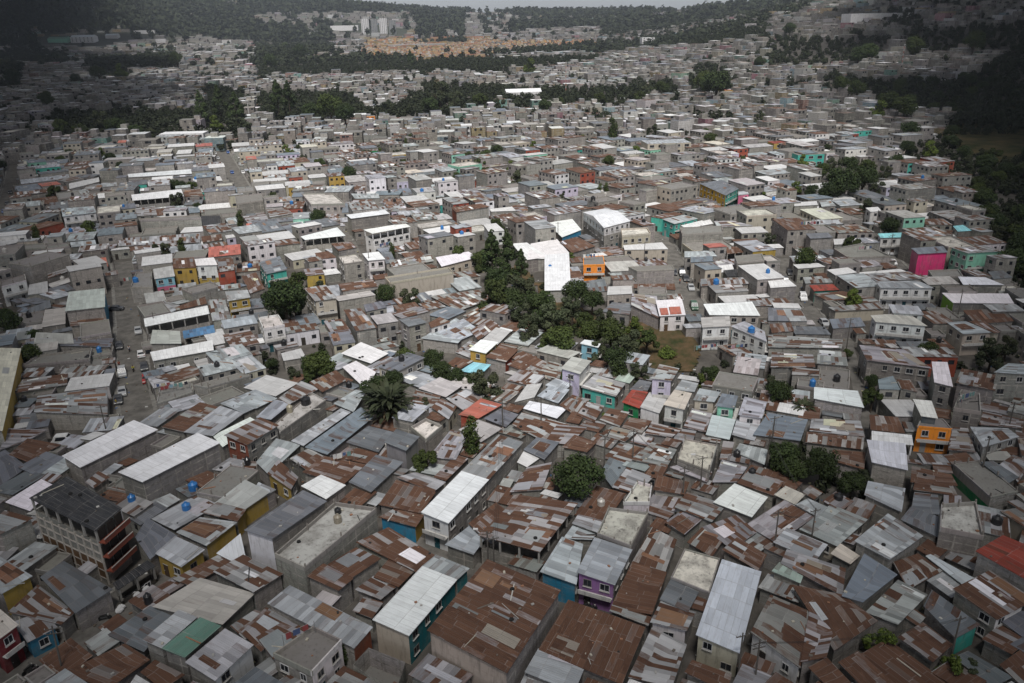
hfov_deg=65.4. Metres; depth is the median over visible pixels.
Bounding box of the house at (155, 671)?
[140,660,184,682]
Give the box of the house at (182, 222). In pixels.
[139,215,201,233]
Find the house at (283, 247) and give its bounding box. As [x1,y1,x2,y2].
[275,239,300,261]
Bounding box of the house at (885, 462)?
[864,440,907,486]
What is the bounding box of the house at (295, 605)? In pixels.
[267,585,372,668]
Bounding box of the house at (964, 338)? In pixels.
[945,321,991,355]
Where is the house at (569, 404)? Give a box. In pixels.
[560,395,588,420]
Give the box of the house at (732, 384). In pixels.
[712,371,758,413]
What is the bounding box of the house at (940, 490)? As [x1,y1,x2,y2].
[913,480,957,506]
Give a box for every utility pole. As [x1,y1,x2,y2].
[44,626,61,665]
[95,405,105,428]
[295,462,303,490]
[487,536,498,561]
[537,398,544,420]
[600,437,609,466]
[629,429,638,457]
[680,466,689,495]
[736,633,749,672]
[752,640,766,674]
[765,434,773,467]
[770,416,778,454]
[773,510,783,544]
[810,508,820,537]
[846,319,853,348]
[950,616,966,654]
[958,290,965,314]
[982,437,993,467]
[1009,402,1018,423]
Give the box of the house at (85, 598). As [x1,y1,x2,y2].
[40,561,114,631]
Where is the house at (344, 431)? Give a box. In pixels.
[305,407,372,457]
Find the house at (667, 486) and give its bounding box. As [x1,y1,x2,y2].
[653,475,688,497]
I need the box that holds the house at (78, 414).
[34,387,109,429]
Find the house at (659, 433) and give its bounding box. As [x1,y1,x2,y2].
[644,422,681,444]
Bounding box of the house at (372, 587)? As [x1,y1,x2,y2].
[355,576,395,609]
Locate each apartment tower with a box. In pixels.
[361,19,369,33]
[371,19,377,32]
[379,18,387,33]
[389,20,395,33]
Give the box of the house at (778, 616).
[750,595,808,682]
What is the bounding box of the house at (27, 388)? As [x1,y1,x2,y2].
[15,373,67,401]
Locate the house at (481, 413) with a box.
[459,398,501,427]
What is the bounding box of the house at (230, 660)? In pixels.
[185,629,253,682]
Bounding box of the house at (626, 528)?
[597,506,647,566]
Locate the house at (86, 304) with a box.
[65,288,108,326]
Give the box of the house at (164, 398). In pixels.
[156,381,193,408]
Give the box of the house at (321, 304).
[304,285,337,324]
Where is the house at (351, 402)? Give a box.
[334,390,364,414]
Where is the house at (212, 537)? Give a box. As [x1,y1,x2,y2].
[176,517,237,560]
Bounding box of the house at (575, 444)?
[562,435,596,460]
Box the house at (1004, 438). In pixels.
[970,427,1018,460]
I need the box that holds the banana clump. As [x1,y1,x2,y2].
[791,396,816,411]
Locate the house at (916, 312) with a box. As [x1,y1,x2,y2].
[888,304,923,320]
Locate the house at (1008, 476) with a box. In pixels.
[980,461,1018,485]
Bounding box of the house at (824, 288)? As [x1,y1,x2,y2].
[809,284,838,301]
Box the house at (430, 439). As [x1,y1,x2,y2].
[411,418,442,452]
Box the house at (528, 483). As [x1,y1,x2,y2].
[510,462,551,497]
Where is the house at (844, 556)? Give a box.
[830,543,859,579]
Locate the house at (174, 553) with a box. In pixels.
[155,536,204,577]
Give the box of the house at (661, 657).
[628,627,686,682]
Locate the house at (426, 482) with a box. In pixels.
[396,472,445,497]
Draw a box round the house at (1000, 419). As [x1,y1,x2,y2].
[979,411,1023,433]
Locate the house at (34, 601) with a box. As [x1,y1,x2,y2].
[8,585,76,640]
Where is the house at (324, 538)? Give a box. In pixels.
[274,499,377,595]
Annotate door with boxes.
[10,652,20,668]
[163,563,169,576]
[269,344,273,351]
[273,482,277,493]
[417,342,420,351]
[434,537,439,548]
[584,595,589,603]
[596,396,600,403]
[918,442,925,451]
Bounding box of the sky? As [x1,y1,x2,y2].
[347,0,747,11]
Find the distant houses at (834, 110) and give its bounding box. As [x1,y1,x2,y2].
[0,0,1023,161]
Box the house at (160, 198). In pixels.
[131,189,183,207]
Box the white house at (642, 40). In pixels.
[640,37,654,43]
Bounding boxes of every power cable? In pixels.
[493,404,504,532]
[570,376,603,436]
[635,431,683,467]
[703,436,768,458]
[763,619,962,643]
[771,437,814,507]
[853,237,892,318]
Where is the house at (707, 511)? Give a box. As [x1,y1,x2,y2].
[674,492,723,529]
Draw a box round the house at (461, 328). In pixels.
[437,319,474,346]
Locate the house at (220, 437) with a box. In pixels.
[213,417,254,459]
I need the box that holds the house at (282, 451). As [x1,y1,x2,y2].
[256,438,299,486]
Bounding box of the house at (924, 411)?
[912,399,937,442]
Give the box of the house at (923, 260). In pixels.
[908,246,947,274]
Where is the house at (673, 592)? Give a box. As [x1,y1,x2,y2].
[659,579,698,611]
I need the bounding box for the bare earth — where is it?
[621,319,700,371]
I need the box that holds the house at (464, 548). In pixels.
[445,526,483,569]
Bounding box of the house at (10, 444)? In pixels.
[0,428,47,452]
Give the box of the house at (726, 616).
[696,559,760,677]
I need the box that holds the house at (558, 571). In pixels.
[540,537,582,602]
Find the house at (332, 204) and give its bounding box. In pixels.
[301,193,344,217]
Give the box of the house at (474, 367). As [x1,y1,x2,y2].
[462,362,490,379]
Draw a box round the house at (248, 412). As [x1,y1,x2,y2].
[220,390,271,419]
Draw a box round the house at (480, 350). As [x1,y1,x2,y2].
[469,340,497,363]
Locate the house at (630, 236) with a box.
[620,227,650,248]
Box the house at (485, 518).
[469,502,504,547]
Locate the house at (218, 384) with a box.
[194,369,251,396]
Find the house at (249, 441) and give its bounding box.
[224,417,278,460]
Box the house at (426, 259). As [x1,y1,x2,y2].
[389,254,433,266]
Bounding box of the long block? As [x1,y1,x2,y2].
[388,43,444,45]
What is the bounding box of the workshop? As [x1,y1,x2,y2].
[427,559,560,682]
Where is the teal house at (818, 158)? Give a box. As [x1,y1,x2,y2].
[792,151,824,165]
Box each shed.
[161,617,220,682]
[505,88,541,97]
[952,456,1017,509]
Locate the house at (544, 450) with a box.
[523,437,558,464]
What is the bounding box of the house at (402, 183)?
[397,178,407,188]
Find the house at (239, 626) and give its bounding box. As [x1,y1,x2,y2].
[230,610,260,640]
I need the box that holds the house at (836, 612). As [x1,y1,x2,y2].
[792,585,877,665]
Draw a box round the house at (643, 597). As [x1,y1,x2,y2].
[611,562,666,629]
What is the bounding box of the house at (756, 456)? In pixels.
[736,443,767,467]
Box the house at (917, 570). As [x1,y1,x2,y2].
[893,553,942,592]
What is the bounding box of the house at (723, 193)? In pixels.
[699,180,738,206]
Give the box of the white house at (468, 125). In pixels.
[460,124,471,135]
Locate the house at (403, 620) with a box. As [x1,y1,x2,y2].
[372,566,456,664]
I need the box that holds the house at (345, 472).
[302,456,365,494]
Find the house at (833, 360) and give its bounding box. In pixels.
[817,350,847,378]
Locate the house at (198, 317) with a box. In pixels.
[144,306,209,341]
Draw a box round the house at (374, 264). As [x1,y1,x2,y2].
[362,252,384,279]
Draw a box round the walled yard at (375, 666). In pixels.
[353,648,406,682]
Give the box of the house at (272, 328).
[258,314,286,352]
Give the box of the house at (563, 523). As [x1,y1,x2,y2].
[539,495,569,532]
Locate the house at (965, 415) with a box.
[950,389,980,434]
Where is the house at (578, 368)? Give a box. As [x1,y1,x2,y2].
[561,357,592,395]
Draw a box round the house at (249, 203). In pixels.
[235,193,264,219]
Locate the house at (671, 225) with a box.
[662,215,697,236]
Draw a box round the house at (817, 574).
[780,549,845,593]
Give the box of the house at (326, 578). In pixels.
[307,563,353,611]
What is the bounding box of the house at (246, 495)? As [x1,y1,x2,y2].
[214,480,269,525]
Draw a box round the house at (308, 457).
[290,449,322,480]
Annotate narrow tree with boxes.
[29,224,41,239]
[176,237,186,250]
[235,209,245,226]
[342,643,347,664]
[388,242,395,257]
[461,415,483,455]
[597,183,602,190]
[603,182,610,191]
[607,117,620,137]
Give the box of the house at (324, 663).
[273,626,343,682]
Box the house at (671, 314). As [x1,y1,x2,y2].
[656,299,685,330]
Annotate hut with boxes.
[32,519,43,542]
[39,638,92,673]
[128,585,170,615]
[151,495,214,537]
[213,555,282,610]
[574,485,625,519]
[748,500,813,543]
[758,573,807,604]
[799,505,867,560]
[861,642,946,682]
[925,571,960,603]
[944,552,976,576]
[981,626,1021,666]
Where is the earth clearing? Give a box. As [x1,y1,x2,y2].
[511,265,595,337]
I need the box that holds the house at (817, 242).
[805,233,832,253]
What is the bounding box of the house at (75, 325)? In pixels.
[70,318,105,337]
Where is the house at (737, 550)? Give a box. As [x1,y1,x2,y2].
[722,537,766,573]
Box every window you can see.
[3,633,14,647]
[39,636,50,648]
[173,567,180,575]
[190,561,196,568]
[221,669,231,682]
[230,441,235,448]
[240,445,245,452]
[251,443,256,451]
[261,437,266,444]
[270,430,276,438]
[277,329,282,335]
[280,663,289,674]
[300,672,306,682]
[317,667,325,681]
[331,650,340,665]
[412,627,419,641]
[414,643,420,656]
[425,614,430,626]
[432,520,439,529]
[436,600,442,613]
[450,519,455,530]
[466,501,471,512]
[474,494,478,503]
[583,578,591,588]
[585,393,590,399]
[599,583,609,593]
[606,398,611,403]
[658,382,664,387]
[663,631,673,637]
[671,410,675,416]
[700,403,707,409]
[702,641,711,652]
[719,661,731,673]
[721,409,728,415]
[731,318,736,322]
[759,649,765,658]
[780,662,788,674]
[824,546,829,553]
[894,367,900,372]
[902,327,908,332]
[905,368,912,374]
[917,370,925,375]
[921,430,928,436]
[934,444,943,450]
[937,397,942,404]
[937,432,945,438]
[938,386,945,392]
[962,415,968,421]
[975,626,984,637]
[977,611,989,624]
[995,389,1003,394]
[996,616,1004,627]
[999,376,1006,382]
[1007,439,1012,446]
[1015,377,1022,382]
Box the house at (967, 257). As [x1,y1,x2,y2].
[948,245,1001,271]
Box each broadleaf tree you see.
[46,185,61,196]
[51,119,67,133]
[71,123,88,131]
[80,220,95,230]
[85,227,93,231]
[91,110,110,129]
[114,63,128,76]
[145,128,155,137]
[152,242,170,254]
[169,192,182,205]
[185,181,197,188]
[209,115,223,131]
[281,144,293,152]
[288,272,307,288]
[289,368,300,379]
[302,364,323,383]
[313,280,323,286]
[314,158,325,164]
[399,287,419,304]
[411,449,437,472]
[421,397,428,404]
[431,81,449,107]
[447,91,462,109]
[452,245,463,253]
[468,369,503,400]
[472,93,488,107]
[477,278,510,310]
[478,292,495,304]
[490,218,504,228]
[492,98,506,109]
[505,274,525,297]
[508,301,530,321]
[510,170,521,182]
[516,277,535,309]
[517,314,540,341]
[523,58,535,71]
[537,331,556,348]
[539,302,574,339]
[561,295,581,325]
[572,312,593,329]
[591,338,609,361]
[593,92,607,103]
[593,308,612,331]
[612,329,640,352]
[613,94,624,105]
[624,316,643,338]
[630,361,649,383]
[634,91,645,99]
[636,328,659,354]
[641,85,653,93]
[650,123,656,134]
[697,373,705,388]
[755,113,765,122]
[763,375,776,389]
[764,232,776,243]
[791,181,801,193]
[797,154,808,164]
[826,157,843,171]
[842,236,861,246]
[845,288,862,304]
[859,198,872,212]
[861,627,897,648]
[862,387,884,412]
[869,100,887,115]
[869,181,885,193]
[876,166,892,178]
[922,140,938,156]
[933,654,964,675]
[957,154,974,171]
[961,161,973,173]
[965,657,978,674]
[975,337,1003,372]
[979,205,994,215]
[983,148,1002,156]
[992,225,1008,239]
[1001,335,1018,361]
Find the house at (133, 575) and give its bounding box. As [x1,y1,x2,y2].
[113,560,156,603]
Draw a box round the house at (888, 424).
[868,415,904,439]
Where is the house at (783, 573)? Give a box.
[772,562,802,585]
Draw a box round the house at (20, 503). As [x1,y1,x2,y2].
[5,479,51,515]
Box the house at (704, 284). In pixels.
[700,277,748,298]
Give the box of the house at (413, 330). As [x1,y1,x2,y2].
[399,316,426,351]
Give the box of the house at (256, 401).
[236,390,276,418]
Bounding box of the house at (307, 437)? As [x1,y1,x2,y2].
[291,408,350,452]
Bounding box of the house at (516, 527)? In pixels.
[478,495,577,567]
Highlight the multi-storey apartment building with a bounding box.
[29,476,136,584]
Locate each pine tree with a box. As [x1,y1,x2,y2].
[193,90,207,118]
[211,85,228,115]
[226,91,244,117]
[269,79,288,113]
[279,80,296,111]
[407,49,413,63]
[479,229,505,272]
[496,229,518,270]
[510,248,528,277]
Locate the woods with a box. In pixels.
[0,0,1023,499]
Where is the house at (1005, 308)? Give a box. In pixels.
[983,304,1023,313]
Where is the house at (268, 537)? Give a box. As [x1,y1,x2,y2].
[244,490,326,570]
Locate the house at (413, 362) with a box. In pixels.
[377,352,424,383]
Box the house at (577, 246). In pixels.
[560,237,594,258]
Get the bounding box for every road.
[0,165,17,215]
[0,561,204,682]
[112,261,153,423]
[216,150,248,186]
[653,231,703,316]
[778,258,855,345]
[873,233,908,270]
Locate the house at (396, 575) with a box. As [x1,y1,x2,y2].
[374,559,413,595]
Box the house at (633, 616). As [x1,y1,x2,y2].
[610,605,651,641]
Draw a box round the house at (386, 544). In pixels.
[356,527,434,574]
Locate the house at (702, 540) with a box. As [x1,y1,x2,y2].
[687,527,721,557]
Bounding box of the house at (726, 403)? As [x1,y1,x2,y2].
[716,393,739,419]
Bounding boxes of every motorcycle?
[22,663,34,675]
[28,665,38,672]
[98,613,111,620]
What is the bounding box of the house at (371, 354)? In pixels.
[341,342,388,366]
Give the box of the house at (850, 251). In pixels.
[833,243,890,262]
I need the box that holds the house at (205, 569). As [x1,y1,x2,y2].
[173,555,230,585]
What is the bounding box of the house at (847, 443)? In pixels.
[806,432,863,458]
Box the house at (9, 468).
[0,450,22,484]
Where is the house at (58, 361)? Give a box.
[22,347,92,374]
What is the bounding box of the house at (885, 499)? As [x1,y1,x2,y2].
[864,481,904,520]
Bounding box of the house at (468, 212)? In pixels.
[451,204,489,223]
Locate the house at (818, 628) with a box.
[799,611,832,682]
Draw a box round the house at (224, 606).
[153,578,254,633]
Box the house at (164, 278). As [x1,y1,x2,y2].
[153,266,175,290]
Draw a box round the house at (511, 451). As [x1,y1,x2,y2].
[462,435,522,501]
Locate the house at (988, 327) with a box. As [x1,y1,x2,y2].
[968,321,999,346]
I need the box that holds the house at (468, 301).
[430,290,487,312]
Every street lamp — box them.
[473,528,492,559]
[491,396,506,427]
[691,453,707,487]
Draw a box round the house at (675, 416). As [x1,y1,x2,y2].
[663,390,691,428]
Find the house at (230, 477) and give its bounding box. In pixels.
[196,462,259,501]
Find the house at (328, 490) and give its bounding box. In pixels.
[301,475,345,509]
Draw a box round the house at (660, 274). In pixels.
[628,265,674,283]
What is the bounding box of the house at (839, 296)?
[813,291,866,309]
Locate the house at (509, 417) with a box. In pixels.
[484,409,517,427]
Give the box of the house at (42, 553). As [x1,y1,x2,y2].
[7,542,58,587]
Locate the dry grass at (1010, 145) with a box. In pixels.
[954,101,1023,164]
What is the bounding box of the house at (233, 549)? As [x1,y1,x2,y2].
[216,533,244,560]
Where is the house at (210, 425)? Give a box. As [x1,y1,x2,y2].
[184,406,243,439]
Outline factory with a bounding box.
[330,25,358,30]
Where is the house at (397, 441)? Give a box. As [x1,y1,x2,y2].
[384,429,419,473]
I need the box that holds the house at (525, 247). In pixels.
[513,243,544,270]
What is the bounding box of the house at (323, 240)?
[301,227,345,251]
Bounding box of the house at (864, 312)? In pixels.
[828,302,884,320]
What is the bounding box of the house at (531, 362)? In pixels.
[507,353,546,371]
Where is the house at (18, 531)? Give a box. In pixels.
[0,510,36,551]
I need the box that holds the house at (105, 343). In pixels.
[58,338,114,351]
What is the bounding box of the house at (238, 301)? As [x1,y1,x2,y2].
[225,290,250,316]
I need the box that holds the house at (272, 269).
[259,256,287,287]
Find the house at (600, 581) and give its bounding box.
[576,537,631,612]
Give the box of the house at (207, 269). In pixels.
[195,257,218,283]
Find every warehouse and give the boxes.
[47,36,70,42]
[62,420,157,488]
[105,34,119,38]
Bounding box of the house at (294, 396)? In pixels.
[279,381,318,407]
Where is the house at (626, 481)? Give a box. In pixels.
[612,467,652,505]
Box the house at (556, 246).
[527,239,568,272]
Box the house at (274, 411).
[257,400,290,422]
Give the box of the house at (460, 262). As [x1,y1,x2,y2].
[436,252,475,272]
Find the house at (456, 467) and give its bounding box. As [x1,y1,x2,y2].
[434,455,468,487]
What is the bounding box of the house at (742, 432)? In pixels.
[732,418,759,449]
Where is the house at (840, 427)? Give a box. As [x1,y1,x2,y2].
[809,418,864,436]
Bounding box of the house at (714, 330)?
[700,316,730,349]
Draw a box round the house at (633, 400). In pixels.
[622,390,647,418]
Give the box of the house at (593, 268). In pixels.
[583,255,604,280]
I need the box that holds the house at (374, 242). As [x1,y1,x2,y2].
[364,224,409,251]
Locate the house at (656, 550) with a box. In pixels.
[632,527,676,582]
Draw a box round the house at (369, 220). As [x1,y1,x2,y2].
[347,210,389,235]
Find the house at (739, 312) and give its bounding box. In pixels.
[703,302,759,337]
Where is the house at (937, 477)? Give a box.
[909,466,957,498]
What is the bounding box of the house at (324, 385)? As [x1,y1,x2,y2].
[309,370,346,397]
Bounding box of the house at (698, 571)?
[671,548,719,599]
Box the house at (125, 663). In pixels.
[68,643,149,682]
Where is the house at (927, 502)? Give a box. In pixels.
[912,492,939,515]
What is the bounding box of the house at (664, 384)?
[651,364,678,398]
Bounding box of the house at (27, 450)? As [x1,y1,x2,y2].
[9,438,60,463]
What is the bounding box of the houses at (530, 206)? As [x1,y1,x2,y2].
[0,126,1023,682]
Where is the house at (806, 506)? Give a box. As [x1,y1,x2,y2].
[796,498,827,518]
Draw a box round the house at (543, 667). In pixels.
[525,648,583,682]
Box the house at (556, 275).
[544,253,569,301]
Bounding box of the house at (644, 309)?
[631,294,658,328]
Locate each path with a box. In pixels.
[341,232,369,279]
[414,537,481,575]
[843,343,869,441]
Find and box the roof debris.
[0,327,1008,676]
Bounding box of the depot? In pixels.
[133,30,156,33]
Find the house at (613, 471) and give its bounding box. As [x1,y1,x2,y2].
[602,457,625,489]
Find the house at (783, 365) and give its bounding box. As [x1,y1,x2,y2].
[771,352,814,384]
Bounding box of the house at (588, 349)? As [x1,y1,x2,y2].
[580,340,601,363]
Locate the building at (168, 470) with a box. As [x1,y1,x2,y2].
[118,433,221,500]
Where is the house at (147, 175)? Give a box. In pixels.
[128,169,191,178]
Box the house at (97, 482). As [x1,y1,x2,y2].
[85,471,109,494]
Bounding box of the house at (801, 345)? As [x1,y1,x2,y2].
[767,335,842,361]
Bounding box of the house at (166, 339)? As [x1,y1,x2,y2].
[150,330,181,350]
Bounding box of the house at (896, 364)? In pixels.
[857,345,931,387]
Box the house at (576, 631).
[538,600,645,682]
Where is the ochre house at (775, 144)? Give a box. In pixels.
[767,141,782,149]
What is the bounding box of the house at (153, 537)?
[135,518,176,575]
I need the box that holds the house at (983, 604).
[952,570,1023,641]
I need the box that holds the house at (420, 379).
[401,371,436,396]
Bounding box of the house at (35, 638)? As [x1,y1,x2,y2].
[15,617,58,657]
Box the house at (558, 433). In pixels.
[547,425,586,457]
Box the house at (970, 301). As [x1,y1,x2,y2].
[941,293,1013,311]
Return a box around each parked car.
[50,433,70,443]
[108,305,124,311]
[113,393,122,404]
[115,340,123,349]
[117,364,126,377]
[117,386,126,395]
[134,326,141,334]
[137,350,145,357]
[140,361,148,370]
[678,268,685,276]
[682,275,689,281]
[687,283,694,290]
[689,300,698,309]
[786,269,792,274]
[798,291,807,300]
[817,318,828,326]
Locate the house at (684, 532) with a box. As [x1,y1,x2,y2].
[664,511,701,548]
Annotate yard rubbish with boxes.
[78,231,1019,665]
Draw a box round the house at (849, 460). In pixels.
[831,450,864,478]
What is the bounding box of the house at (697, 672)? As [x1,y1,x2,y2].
[684,660,731,682]
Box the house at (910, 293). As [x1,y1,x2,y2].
[874,281,932,308]
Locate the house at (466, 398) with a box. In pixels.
[446,388,484,421]
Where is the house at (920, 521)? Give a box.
[901,507,938,546]
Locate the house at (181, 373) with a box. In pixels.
[156,366,200,384]
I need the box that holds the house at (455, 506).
[421,471,488,550]
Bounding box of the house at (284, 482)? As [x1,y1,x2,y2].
[267,460,298,499]
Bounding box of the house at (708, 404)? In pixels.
[693,388,720,418]
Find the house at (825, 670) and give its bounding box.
[808,658,850,682]
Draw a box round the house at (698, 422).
[683,408,711,441]
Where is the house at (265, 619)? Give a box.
[241,607,290,662]
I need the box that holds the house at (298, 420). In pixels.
[275,392,326,441]
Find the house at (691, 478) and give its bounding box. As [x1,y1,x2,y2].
[670,465,711,490]
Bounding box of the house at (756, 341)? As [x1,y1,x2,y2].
[731,321,767,354]
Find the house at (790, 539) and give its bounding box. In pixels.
[773,528,827,560]
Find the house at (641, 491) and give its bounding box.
[623,479,651,510]
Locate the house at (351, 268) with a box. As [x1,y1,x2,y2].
[338,253,364,282]
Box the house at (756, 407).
[738,397,766,423]
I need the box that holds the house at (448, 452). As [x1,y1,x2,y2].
[434,430,465,464]
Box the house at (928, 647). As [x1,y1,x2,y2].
[898,622,952,670]
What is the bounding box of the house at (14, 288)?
[0,271,28,306]
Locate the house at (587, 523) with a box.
[572,514,602,537]
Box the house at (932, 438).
[913,418,951,453]
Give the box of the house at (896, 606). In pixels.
[866,580,927,638]
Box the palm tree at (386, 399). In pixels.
[356,377,418,424]
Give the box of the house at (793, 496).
[774,486,804,506]
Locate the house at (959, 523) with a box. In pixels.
[935,499,984,561]
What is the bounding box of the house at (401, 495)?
[378,480,435,514]
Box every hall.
[0,348,23,447]
[70,35,98,42]
[583,209,629,246]
[841,13,910,22]
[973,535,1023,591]
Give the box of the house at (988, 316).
[963,309,1013,325]
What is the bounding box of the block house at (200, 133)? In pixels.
[159,131,208,137]
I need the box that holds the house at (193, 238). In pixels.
[118,233,200,247]
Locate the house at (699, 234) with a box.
[679,225,722,252]
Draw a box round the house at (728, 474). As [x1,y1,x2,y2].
[712,460,746,497]
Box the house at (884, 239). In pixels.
[878,233,901,254]
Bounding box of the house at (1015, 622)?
[1002,611,1023,636]
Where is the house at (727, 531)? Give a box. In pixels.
[703,515,756,558]
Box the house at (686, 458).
[677,434,717,481]
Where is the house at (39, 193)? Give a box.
[14,186,67,198]
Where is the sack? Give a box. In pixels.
[115,607,123,613]
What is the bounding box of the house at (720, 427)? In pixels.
[706,415,735,451]
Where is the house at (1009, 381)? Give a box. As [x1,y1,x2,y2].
[991,363,1023,402]
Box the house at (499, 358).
[485,345,517,377]
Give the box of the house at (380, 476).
[349,455,402,493]
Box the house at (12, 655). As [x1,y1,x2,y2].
[0,609,25,673]
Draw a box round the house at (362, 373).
[342,361,375,395]
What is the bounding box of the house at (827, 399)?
[813,387,863,419]
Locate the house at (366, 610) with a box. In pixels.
[352,597,383,632]
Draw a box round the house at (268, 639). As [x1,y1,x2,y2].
[256,620,303,660]
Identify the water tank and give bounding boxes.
[20,395,26,401]
[25,311,31,317]
[96,346,101,352]
[127,493,135,502]
[132,276,138,282]
[143,592,152,604]
[181,501,190,511]
[188,481,197,491]
[214,361,219,366]
[244,456,250,465]
[281,339,286,345]
[286,404,292,412]
[300,395,310,405]
[333,513,341,523]
[334,507,340,513]
[346,380,351,387]
[398,354,404,361]
[462,377,467,383]
[597,498,604,506]
[713,278,718,284]
[733,449,740,457]
[747,325,754,332]
[749,467,755,473]
[809,378,815,386]
[833,373,840,381]
[834,492,842,500]
[936,336,941,342]
[991,514,1002,525]
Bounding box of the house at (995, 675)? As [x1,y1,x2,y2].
[955,651,1011,682]
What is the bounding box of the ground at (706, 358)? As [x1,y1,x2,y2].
[0,0,1023,682]
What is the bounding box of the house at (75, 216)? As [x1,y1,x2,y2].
[61,206,97,227]
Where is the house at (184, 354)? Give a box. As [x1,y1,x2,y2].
[150,340,213,369]
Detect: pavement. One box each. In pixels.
[0,165,7,197]
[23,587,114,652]
[109,263,121,415]
[132,261,157,411]
[227,149,249,186]
[674,244,706,303]
[789,258,857,342]
[876,233,908,268]
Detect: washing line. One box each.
[154,381,175,391]
[158,380,189,390]
[282,621,315,644]
[330,450,353,462]
[694,343,718,350]
[728,343,750,349]
[799,221,820,226]
[857,246,873,251]
[957,390,977,400]
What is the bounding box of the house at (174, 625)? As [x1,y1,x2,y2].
[143,610,197,666]
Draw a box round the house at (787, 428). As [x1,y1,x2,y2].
[753,413,807,451]
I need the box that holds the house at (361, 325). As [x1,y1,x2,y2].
[344,308,376,345]
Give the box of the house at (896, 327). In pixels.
[869,314,926,340]
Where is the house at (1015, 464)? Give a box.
[999,455,1023,488]
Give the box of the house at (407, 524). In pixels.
[379,508,424,542]
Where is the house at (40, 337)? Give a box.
[34,332,73,343]
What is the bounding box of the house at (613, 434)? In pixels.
[600,426,636,443]
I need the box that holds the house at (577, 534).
[564,525,595,560]
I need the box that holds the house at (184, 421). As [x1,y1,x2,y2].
[162,402,217,440]
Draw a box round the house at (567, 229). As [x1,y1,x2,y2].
[550,219,580,241]
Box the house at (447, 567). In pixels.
[423,555,469,595]
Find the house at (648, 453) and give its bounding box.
[632,442,676,472]
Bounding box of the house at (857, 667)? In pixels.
[838,651,889,682]
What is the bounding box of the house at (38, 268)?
[8,249,71,287]
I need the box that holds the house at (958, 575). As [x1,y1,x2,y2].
[926,554,972,583]
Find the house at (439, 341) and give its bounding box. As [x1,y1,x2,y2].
[422,318,461,353]
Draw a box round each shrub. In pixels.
[474,263,488,272]
[657,345,677,358]
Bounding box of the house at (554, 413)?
[523,401,565,422]
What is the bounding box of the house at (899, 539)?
[855,514,922,571]
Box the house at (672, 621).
[650,601,695,643]
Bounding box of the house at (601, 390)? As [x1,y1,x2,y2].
[581,375,625,408]
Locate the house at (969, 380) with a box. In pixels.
[952,368,996,408]
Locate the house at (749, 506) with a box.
[713,483,767,523]
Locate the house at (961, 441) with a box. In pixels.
[948,427,974,453]
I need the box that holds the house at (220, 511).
[200,502,246,535]
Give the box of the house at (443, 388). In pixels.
[419,377,461,400]
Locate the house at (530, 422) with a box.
[512,412,568,446]
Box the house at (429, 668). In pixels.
[409,653,472,682]
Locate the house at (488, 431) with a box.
[459,420,501,445]
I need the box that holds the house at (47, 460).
[18,452,63,474]
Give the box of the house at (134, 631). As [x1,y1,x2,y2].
[108,606,171,664]
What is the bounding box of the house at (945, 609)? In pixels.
[924,590,979,655]
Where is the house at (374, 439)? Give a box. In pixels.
[346,426,392,452]
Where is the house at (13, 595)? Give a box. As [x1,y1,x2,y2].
[0,557,32,614]
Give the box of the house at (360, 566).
[327,547,380,598]
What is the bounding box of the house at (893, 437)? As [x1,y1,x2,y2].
[871,431,912,458]
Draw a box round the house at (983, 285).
[958,277,1003,292]
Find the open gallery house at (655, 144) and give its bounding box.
[641,139,690,151]
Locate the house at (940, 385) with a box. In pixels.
[927,362,952,408]
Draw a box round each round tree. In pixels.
[0,160,6,167]
[0,307,22,330]
[2,68,20,81]
[21,343,42,361]
[25,329,38,337]
[36,91,54,104]
[54,155,64,159]
[69,73,80,81]
[89,65,106,78]
[102,152,115,160]
[103,117,125,128]
[128,124,142,132]
[168,52,182,67]
[170,178,177,189]
[174,181,186,185]
[192,202,200,206]
[260,279,306,318]
[263,53,277,67]
[264,357,277,369]
[276,310,291,318]
[286,295,307,315]
[293,43,308,55]
[300,102,316,114]
[300,353,313,369]
[302,349,336,376]
[309,209,325,219]
[315,92,341,118]
[334,102,354,127]
[341,166,356,175]
[359,375,384,395]
[374,284,396,300]
[382,370,404,388]
[395,347,414,356]
[421,97,438,110]
[421,348,443,365]
[429,360,452,378]
[446,367,465,380]
[465,373,478,382]
[470,250,482,263]
[479,150,490,154]
[485,266,510,283]
[490,144,502,151]
[503,288,524,308]
[523,290,555,323]
[531,307,556,329]
[538,99,551,109]
[544,324,575,349]
[550,451,606,498]
[561,279,588,300]
[575,319,602,340]
[580,290,604,314]
[599,316,625,347]
[601,155,614,164]
[602,344,633,371]
[611,366,627,376]
[654,81,669,92]
[692,70,709,87]
[699,69,732,95]
[703,133,715,140]
[704,365,719,380]
[753,56,766,65]
[766,379,794,401]
[768,440,800,471]
[780,456,807,482]
[782,22,796,35]
[794,247,817,263]
[803,446,841,483]
[804,184,818,194]
[815,162,829,181]
[818,181,839,196]
[823,144,832,149]
[826,167,861,194]
[832,76,850,88]
[837,470,866,498]
[841,156,859,169]
[842,349,853,358]
[847,79,867,95]
[847,165,878,189]
[850,45,868,61]
[859,159,877,168]
[863,43,879,56]
[864,374,878,386]
[877,90,899,109]
[878,217,900,232]
[888,154,904,159]
[892,78,907,92]
[892,93,918,116]
[899,140,915,151]
[900,121,920,132]
[905,36,925,54]
[916,340,938,350]
[927,76,940,85]
[927,102,940,107]
[941,134,958,148]
[944,102,957,108]
[944,125,959,135]
[955,145,973,156]
[957,72,971,77]
[962,30,985,54]
[970,182,985,189]
[971,176,984,184]
[972,189,998,204]
[974,153,997,167]
[976,166,992,175]
[984,213,1008,232]
[985,203,1000,214]
[990,170,1006,183]
[996,247,1023,271]
[997,161,1017,175]
[1006,231,1023,249]
[1007,222,1023,236]
[1009,203,1023,215]
[1014,160,1023,178]

